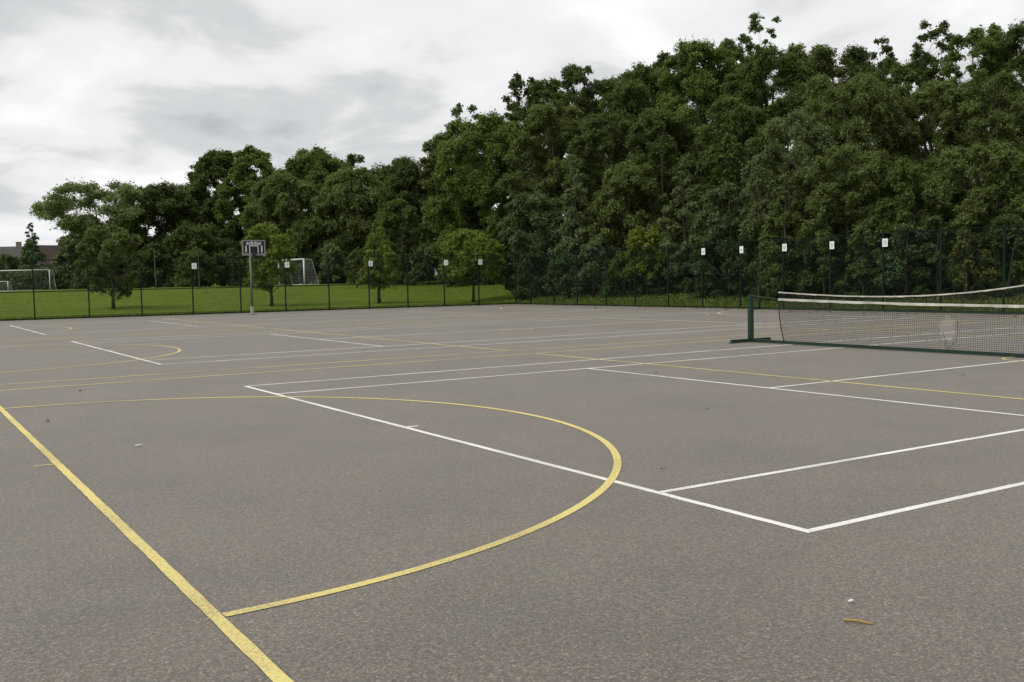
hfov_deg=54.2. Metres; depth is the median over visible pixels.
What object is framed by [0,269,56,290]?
football goal
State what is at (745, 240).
shrub
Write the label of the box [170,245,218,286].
shrub
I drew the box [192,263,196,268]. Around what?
notice
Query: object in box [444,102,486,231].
tree
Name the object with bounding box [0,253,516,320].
fence
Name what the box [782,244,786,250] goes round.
notice
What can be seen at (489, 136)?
tree
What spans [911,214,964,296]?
shrub
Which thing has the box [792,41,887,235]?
tree
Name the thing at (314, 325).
netball court markings
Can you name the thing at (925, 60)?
tree
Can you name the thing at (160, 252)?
shrub
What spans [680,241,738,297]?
shrub
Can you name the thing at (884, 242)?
notice
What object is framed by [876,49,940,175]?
tree
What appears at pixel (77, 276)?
shrub
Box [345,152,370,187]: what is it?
tree
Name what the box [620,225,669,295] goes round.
tree
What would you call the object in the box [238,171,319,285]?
tree
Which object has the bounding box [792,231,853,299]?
shrub
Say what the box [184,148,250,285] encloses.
tree
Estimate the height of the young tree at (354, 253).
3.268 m
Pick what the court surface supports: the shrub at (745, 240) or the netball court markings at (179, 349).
the netball court markings at (179, 349)
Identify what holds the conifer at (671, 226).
on the ground at (152, 308)
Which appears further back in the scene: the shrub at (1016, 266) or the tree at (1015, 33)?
the tree at (1015, 33)
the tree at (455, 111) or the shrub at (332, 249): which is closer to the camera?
the tree at (455, 111)
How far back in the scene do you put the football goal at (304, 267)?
95.80 m
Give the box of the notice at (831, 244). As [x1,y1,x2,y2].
[830,241,833,248]
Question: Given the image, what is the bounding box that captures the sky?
[0,0,1023,273]
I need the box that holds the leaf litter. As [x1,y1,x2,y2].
[433,304,1017,316]
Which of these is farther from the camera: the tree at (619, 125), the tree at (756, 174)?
the tree at (619, 125)
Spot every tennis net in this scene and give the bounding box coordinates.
[729,294,1023,356]
[754,285,1023,313]
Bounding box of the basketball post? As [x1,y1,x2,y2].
[242,240,265,314]
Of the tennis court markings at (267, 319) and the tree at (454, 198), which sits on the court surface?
the tennis court markings at (267, 319)
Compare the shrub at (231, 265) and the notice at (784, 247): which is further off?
the shrub at (231, 265)
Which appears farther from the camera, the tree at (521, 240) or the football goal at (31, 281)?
the football goal at (31, 281)
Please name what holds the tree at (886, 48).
on the ground at (152, 308)
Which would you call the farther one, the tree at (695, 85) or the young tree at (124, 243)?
the tree at (695, 85)
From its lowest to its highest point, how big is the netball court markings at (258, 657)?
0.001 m
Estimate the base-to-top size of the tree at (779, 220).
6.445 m
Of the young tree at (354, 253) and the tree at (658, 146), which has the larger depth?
the young tree at (354, 253)
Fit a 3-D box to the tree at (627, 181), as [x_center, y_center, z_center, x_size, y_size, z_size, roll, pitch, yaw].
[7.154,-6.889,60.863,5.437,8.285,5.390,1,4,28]
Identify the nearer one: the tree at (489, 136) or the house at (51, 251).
the tree at (489, 136)
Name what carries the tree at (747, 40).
on the ground at (152, 308)
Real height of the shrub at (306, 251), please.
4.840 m
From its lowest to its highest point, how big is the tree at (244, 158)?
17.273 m
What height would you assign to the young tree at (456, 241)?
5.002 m
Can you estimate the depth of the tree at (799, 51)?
77.90 m
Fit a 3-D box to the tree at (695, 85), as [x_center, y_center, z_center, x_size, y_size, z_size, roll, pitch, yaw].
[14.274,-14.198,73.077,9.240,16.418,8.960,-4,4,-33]
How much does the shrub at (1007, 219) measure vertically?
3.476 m
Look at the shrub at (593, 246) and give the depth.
59.15 m
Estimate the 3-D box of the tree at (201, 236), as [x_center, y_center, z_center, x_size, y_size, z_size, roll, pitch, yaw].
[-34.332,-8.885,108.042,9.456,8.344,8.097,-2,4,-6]
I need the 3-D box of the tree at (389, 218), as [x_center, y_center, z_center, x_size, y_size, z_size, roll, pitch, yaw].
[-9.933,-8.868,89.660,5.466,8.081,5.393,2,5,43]
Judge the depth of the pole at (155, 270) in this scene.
95.91 m
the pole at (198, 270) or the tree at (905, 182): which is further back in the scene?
the pole at (198, 270)
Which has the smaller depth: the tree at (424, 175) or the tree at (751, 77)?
the tree at (751, 77)
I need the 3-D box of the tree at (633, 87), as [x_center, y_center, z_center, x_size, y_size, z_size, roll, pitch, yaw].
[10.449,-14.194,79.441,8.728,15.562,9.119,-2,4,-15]
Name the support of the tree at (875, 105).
on the ground at (152, 308)
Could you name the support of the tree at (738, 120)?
on the ground at (152, 308)
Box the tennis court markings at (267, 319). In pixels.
[9,307,594,334]
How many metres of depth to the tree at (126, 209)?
108.60 m
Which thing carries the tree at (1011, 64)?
on the ground at (152, 308)
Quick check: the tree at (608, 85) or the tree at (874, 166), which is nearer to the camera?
the tree at (874, 166)
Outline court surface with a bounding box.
[0,304,1023,681]
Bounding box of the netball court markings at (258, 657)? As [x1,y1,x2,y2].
[0,319,1022,681]
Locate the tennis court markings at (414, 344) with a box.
[71,312,904,364]
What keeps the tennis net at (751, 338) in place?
on the court surface
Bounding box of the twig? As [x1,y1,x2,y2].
[844,618,872,623]
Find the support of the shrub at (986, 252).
on the ground at (152, 308)
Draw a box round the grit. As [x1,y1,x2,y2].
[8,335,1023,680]
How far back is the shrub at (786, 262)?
46.64 m
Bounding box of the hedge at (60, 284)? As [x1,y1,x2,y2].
[0,265,166,290]
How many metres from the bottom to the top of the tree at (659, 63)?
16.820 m
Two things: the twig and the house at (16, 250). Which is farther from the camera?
the house at (16, 250)
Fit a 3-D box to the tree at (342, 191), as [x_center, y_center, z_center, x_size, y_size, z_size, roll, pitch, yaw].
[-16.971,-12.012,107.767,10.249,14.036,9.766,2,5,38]
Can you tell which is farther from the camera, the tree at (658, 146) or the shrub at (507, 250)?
the shrub at (507, 250)
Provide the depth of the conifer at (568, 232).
62.33 m
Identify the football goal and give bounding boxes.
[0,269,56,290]
[278,258,318,284]
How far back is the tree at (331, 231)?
101.97 m
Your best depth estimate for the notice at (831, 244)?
40.30 m
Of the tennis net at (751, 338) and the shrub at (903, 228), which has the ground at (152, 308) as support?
the shrub at (903, 228)
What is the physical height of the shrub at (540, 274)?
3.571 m
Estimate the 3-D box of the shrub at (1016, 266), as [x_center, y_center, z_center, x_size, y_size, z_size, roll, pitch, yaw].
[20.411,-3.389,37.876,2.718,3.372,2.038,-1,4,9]
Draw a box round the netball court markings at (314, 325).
[0,305,689,339]
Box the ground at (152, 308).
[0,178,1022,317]
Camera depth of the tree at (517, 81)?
88.62 m
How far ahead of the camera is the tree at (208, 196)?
124.83 m
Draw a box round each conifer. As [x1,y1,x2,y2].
[16,222,48,273]
[542,155,604,293]
[657,154,709,292]
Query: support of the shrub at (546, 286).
on the ground at (152, 308)
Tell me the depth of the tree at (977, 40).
58.48 m
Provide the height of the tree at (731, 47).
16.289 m
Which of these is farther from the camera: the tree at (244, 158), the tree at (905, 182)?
the tree at (244, 158)
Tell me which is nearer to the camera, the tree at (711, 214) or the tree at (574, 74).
the tree at (711, 214)
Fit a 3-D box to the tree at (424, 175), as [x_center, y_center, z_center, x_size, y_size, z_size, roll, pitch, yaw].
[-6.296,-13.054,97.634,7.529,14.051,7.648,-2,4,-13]
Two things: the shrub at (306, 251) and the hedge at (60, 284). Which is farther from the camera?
the hedge at (60, 284)
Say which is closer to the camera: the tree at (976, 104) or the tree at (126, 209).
the tree at (976, 104)
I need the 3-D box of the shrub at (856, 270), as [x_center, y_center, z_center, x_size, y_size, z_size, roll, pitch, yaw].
[15.076,-3.181,42.967,2.361,3.448,2.251,1,4,32]
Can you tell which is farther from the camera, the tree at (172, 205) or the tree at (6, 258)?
the tree at (6, 258)
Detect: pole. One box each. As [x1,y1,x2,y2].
[154,248,157,287]
[198,253,199,286]
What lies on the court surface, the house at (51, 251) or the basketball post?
the basketball post
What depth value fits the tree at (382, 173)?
115.59 m
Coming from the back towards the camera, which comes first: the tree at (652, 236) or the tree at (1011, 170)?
the tree at (652, 236)
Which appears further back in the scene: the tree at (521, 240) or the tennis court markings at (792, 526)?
the tree at (521, 240)
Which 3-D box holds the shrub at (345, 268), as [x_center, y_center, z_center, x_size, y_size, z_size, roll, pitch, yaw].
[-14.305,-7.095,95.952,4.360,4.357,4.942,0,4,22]
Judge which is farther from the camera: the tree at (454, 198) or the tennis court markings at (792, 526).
the tree at (454, 198)
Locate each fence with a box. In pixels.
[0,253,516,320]
[515,223,1023,311]
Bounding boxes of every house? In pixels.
[0,242,24,269]
[20,245,87,265]
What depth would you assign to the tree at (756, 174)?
47.81 m
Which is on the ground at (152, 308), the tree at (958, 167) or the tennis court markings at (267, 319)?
the tree at (958, 167)
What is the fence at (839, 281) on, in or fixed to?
on the court surface
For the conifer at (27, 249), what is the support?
on the ground at (152, 308)
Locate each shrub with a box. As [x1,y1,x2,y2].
[71,245,148,288]
[131,241,174,288]
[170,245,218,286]
[208,247,249,285]
[273,247,331,285]
[314,243,345,283]
[342,245,382,283]
[402,241,445,285]
[445,247,482,286]
[480,242,517,284]
[512,247,552,299]
[543,249,581,298]
[571,238,615,298]
[598,250,644,297]
[637,243,680,294]
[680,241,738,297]
[720,234,764,296]
[752,231,795,299]
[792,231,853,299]
[845,227,892,300]
[875,221,932,298]
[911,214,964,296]
[947,227,997,299]
[973,211,1023,297]
[1011,260,1023,289]
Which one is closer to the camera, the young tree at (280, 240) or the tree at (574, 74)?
the young tree at (280, 240)
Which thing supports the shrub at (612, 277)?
on the ground at (152, 308)
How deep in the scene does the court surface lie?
7.11 m
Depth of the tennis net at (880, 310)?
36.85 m
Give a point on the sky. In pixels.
(100, 91)
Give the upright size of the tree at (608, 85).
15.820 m
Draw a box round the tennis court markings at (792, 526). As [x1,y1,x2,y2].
[244,328,1023,532]
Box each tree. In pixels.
[0,253,22,272]
[29,178,152,247]
[50,232,90,280]
[73,222,150,308]
[117,177,207,286]
[160,220,235,286]
[167,182,225,285]
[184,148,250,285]
[211,144,276,282]
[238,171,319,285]
[239,223,297,304]
[269,144,363,283]
[269,216,355,283]
[310,164,397,277]
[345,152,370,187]
[346,250,364,287]
[355,212,400,302]
[365,198,433,284]
[370,155,446,281]
[370,162,413,249]
[410,136,468,269]
[422,108,561,283]
[437,228,506,301]
[440,164,505,241]
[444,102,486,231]
[493,98,608,273]
[496,185,569,294]
[498,71,548,213]
[504,75,568,221]
[547,63,603,229]
[559,110,659,262]
[577,75,639,195]
[587,159,670,290]
[595,61,690,246]
[610,109,717,280]
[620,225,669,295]
[638,50,707,177]
[641,35,750,248]
[687,95,783,280]
[689,180,768,295]
[695,38,768,219]
[719,41,824,242]
[734,12,790,216]
[738,106,854,291]
[747,162,817,299]
[769,42,844,175]
[771,68,925,258]
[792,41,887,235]
[793,141,900,289]
[861,156,969,293]
[863,36,903,136]
[865,79,982,266]
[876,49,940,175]
[904,19,964,160]
[914,142,1023,287]
[922,68,1023,258]
[924,22,1020,226]
[971,53,1023,178]
[977,148,1023,274]
[984,18,1023,213]
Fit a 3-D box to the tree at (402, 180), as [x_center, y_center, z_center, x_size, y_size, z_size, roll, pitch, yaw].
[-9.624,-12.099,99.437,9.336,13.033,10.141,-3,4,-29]
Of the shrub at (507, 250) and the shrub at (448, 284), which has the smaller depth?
the shrub at (507, 250)
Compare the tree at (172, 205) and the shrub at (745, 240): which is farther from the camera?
the tree at (172, 205)
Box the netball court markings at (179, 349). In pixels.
[0,309,1022,384]
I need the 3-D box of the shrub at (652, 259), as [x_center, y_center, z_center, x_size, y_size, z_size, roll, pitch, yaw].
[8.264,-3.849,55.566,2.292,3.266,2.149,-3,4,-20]
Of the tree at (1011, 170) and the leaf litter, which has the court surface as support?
the leaf litter
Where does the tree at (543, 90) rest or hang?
on the ground at (152, 308)
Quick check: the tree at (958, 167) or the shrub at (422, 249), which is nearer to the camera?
the tree at (958, 167)
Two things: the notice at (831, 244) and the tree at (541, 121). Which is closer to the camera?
the notice at (831, 244)
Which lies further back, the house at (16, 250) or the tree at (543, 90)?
the house at (16, 250)
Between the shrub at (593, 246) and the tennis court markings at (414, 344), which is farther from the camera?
the shrub at (593, 246)
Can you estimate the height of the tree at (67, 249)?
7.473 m
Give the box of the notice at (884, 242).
[882,238,887,246]
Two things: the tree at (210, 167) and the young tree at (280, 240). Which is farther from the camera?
the tree at (210, 167)
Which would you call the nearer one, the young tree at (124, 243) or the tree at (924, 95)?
the tree at (924, 95)
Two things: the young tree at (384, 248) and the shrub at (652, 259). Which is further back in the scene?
the young tree at (384, 248)
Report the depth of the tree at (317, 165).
116.46 m

